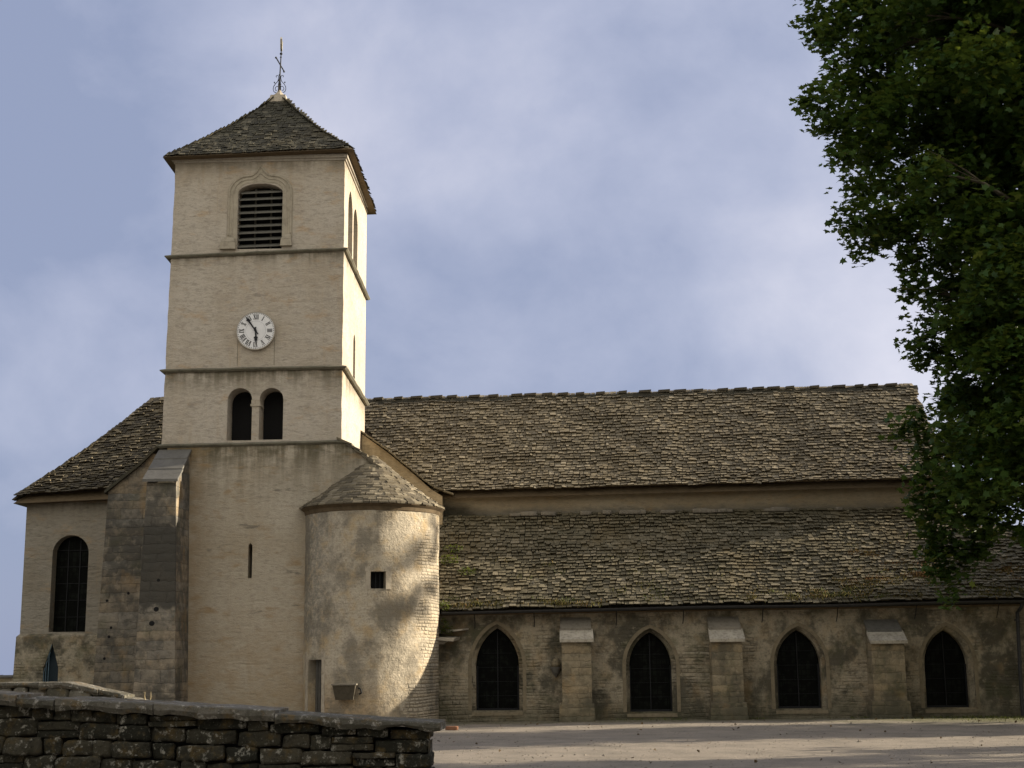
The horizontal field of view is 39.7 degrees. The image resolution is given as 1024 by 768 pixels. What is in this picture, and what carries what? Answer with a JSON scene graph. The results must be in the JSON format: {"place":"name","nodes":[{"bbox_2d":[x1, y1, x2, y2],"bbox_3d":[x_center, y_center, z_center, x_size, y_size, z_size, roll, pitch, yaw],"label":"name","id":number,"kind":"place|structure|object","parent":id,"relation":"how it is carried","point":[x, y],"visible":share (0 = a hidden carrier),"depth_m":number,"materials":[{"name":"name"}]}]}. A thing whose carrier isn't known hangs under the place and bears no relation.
{"place":"outdoors","nodes":[
{"label":"outdoors","id":0,"kind":"place"},
{"bbox_2d":[0,681,147,699],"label":"rubble wall","id":1,"kind":"structure","parent":0,"point":[68,689],"depth_m":20.70,"materials":[{"name":"grey stone"}]},
{"bbox_2d":[0,0,1023,674],"label":"sky","id":2,"kind":"structure","parent":0,"point":[570,196],"materials":[{"name":"blue"}]},
{"bbox_2d":[403,717,1023,767],"bbox_3d":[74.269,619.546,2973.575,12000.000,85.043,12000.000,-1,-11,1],"label":"ground","id":3,"kind":"structure","parent":0,"point":[678,752],"depth_m":27.04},
{"bbox_2d":[0,675,12,681],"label":"boundary wall","id":4,"kind":"structure","parent":3,"relation":"on","point":[6,678],"depth_m":43.51,"materials":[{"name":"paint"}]},
{"bbox_2d":[0,690,445,767],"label":"dry stone wall","id":5,"kind":"structure","parent":3,"relation":"on","point":[39,730],"depth_m":13.71,"materials":[{"name":"grey stone"}]},
{"bbox_2d":[445,726,457,729],"bbox_3d":[-1.420,8.127,33.468,0.302,0.095,0.200,-1,-11,1],"label":"loose brick","id":6,"kind":"object","parent":3,"relation":"on","point":[451,728],"visible":0.91,"depth_m":33.37,"materials":[{"name":"orange brick"}]},
{"bbox_2d":[12,90,1023,721],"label":"church","id":7,"kind":"structure","parent":3,"relation":"on","point":[288,514],"depth_m":39.19,"materials":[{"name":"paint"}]},
{"bbox_2d":[43,645,57,681],"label":"lancet window","id":8,"kind":"structure","parent":7,"relation":"in","point":[51,669],"depth_m":42.09,"materials":[{"name":"blue glass"}]},
{"bbox_2d":[53,536,88,631],"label":"choir window","id":9,"kind":"structure","parent":7,"relation":"in","point":[73,553],"depth_m":42.88,"materials":[{"name":"black glass"}]},
{"bbox_2d":[236,311,275,349],"bbox_3d":[-7.086,-1.473,39.192,1.090,1.090,0.130,-1,-11,1],"label":"tower clock","id":10,"kind":"object","parent":7,"relation":"attached to","point":[255,330],"visible":1,"depth_m":39.18,"materials":[{"name":"white ceramic"}]},
{"bbox_2d":[273,37,285,92],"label":"weather vane","id":11,"kind":"object","parent":7,"relation":"on","point":[279,86],"visible":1,"depth_m":43.20,"materials":[{"name":"metal"}]},
{"bbox_2d":[305,652,324,712],"bbox_3d":[-5.024,7.869,36.620,0.245,1.860,0.916,9,-14,-40],"label":"turret door","id":12,"kind":"structure","parent":7,"relation":"in","point":[320,664],"depth_m":36.66,"materials":[{"name":"grey wood"}]},
{"bbox_2d":[331,683,361,699],"bbox_3d":[-4.160,7.792,35.898,0.771,0.400,0.610,-1,-11,1],"label":"stone trough","id":13,"kind":"object","parent":7,"relation":"attached to","point":[344,691],"visible":1,"depth_m":35.67,"materials":[{"name":"stone"}]},
{"bbox_2d":[365,566,391,588],"bbox_3d":[-3.462,5.013,36.601,0.688,0.590,0.313,1,-11,-10],"label":"turret window","id":14,"kind":"structure","parent":7,"relation":"in","point":[376,578],"depth_m":36.55,"materials":[{"name":"stone"}]},
{"bbox_2d":[439,600,452,634],"bbox_3d":[-1.822,6.287,38.149,0.453,0.938,0.529,7,-13,-33],"label":"wall plant","id":15,"kind":"object","parent":7,"relation":"attached to","point":[443,630],"depth_m":38.08,"materials":[{"name":"green plant"}]},
{"bbox_2d":[439,544,474,575],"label":"roof weed","id":16,"kind":"object","parent":7,"relation":"on","point":[452,561],"visible":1,"depth_m":40.11,"materials":[{"name":"green plant"}]},
{"bbox_2d":[468,621,526,715],"label":"window frame","id":17,"kind":"structure","parent":7,"relation":"in","point":[497,665],"depth_m":38.60,"materials":[{"name":"beige stone"}]},
{"bbox_2d":[550,658,560,676],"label":"wall stoup","id":18,"kind":"structure","parent":7,"relation":"attached to","point":[555,668],"depth_m":38.13,"materials":[{"name":"stone"}]},
{"bbox_2d":[622,625,680,716],"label":"pointed window","id":19,"kind":"structure","parent":7,"relation":"in","point":[649,664],"depth_m":38.48,"materials":[{"name":"beige stone"}]},
{"bbox_2d":[440,535,1023,608],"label":"moss tufts","id":20,"kind":"object","parent":7,"relation":"on","point":[1003,569],"visible":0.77,"depth_m":38.44,"materials":[{"name":"green plant"}]},
{"bbox_2d":[770,622,831,713],"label":"pointed window","id":21,"kind":"structure","parent":7,"relation":"in","point":[798,679],"depth_m":38.38,"materials":[{"name":"black glass"}]},
{"bbox_2d":[919,622,980,712],"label":"pointed window","id":22,"kind":"structure","parent":7,"relation":"in","point":[944,661],"depth_m":38.28,"materials":[{"name":"black glass"}]},
{"bbox_2d":[402,717,1023,767],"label":"pebbles","id":23,"kind":"object","parent":3,"relation":"on","point":[730,743],"visible":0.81,"depth_m":27.29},
{"bbox_2d":[437,717,1016,766],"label":"fallen leaves","id":24,"kind":"object","parent":3,"relation":"on","point":[756,761],"visible":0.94,"depth_m":30.54,"materials":[{"name":"brown plant"}]},
{"bbox_2d":[447,714,1023,722],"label":"grass","id":25,"kind":"structure","parent":3,"relation":"on","point":[992,716],"depth_m":37.10,"materials":[{"name":"green plant"}]},
{"bbox_2d":[787,0,1023,610],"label":"plane tree","id":26,"kind":"object","parent":3,"relation":"on","point":[967,79],"visible":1,"depth_m":33.33,"materials":[{"name":"green plant"}]}
]}

